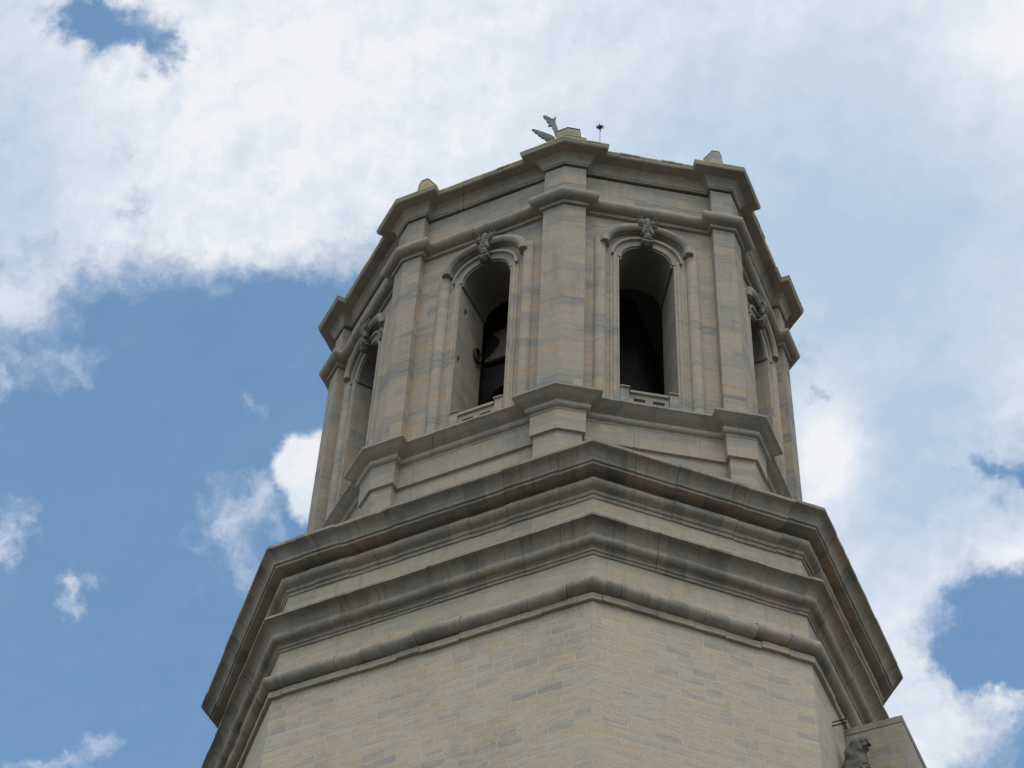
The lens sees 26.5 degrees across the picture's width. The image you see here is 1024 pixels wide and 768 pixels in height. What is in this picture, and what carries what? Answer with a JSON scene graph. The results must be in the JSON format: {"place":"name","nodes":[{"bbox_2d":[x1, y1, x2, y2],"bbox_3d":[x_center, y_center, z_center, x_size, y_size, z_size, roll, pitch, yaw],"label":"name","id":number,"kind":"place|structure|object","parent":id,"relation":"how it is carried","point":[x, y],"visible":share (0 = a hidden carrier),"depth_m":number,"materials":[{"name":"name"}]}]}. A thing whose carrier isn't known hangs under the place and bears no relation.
{"place":"outdoors","nodes":[
{"label":"outdoors","id":0,"kind":"place"},
{"bbox_2d":[478,328,506,405],"bbox_3d":[0.192,0.534,46.865,2.220,5.520,1.600,-19,-54,17],"label":"bell","id":1,"kind":"object","parent":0,"point":[497,356],"visible":0.08,"depth_m":48.26,"materials":[{"name":"brown metal"}]},
{"bbox_2d":[0,0,1023,767],"label":"sky","id":2,"kind":"structure","parent":0,"point":[189,189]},
{"label":"ground","id":3,"kind":"structure","parent":0,"visible":0},
{"bbox_2d":[201,127,902,767],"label":"bell tower","id":4,"kind":"structure","parent":3,"relation":"on","point":[599,533],"depth_m":40.72,"materials":[{"name":"stone"}]},
{"bbox_2d":[473,347,481,363],"bbox_3d":[-0.745,-0.612,47.080,0.069,0.462,0.336,-19,-54,17],"label":"iron ring","id":5,"kind":"object","parent":4,"relation":"attached to","point":[476,351],"visible":1,"depth_m":47.01,"materials":[{"name":"black metal"}]},
{"bbox_2d":[532,115,557,141],"bbox_3d":[1.046,-5.527,51.007,1.208,2.442,0.734,3,-51,0],"label":"angel statue","id":6,"kind":"object","parent":4,"relation":"on","point":[551,122],"visible":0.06,"depth_m":51.65,"materials":[{"name":"green metal"}]},
{"bbox_2d":[596,124,604,141],"bbox_3d":[2.060,-5.405,51.083,0.204,2.496,0.195,-37,-61,28],"label":"star finial","id":7,"kind":"object","parent":4,"relation":"on","point":[600,127],"visible":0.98,"depth_m":51.92,"materials":[{"name":"metal"}]},
{"bbox_2d":[842,736,870,767],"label":"gargoyle","id":8,"kind":"object","parent":4,"relation":"attached to","point":[856,751],"visible":1,"depth_m":37.73,"materials":[{"name":"stone"}]},
{"bbox_2d":[845,715,926,767],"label":"buttress","id":9,"kind":"structure","parent":3,"relation":"on","point":[892,743],"depth_m":38.55,"materials":[{"name":"stone"}]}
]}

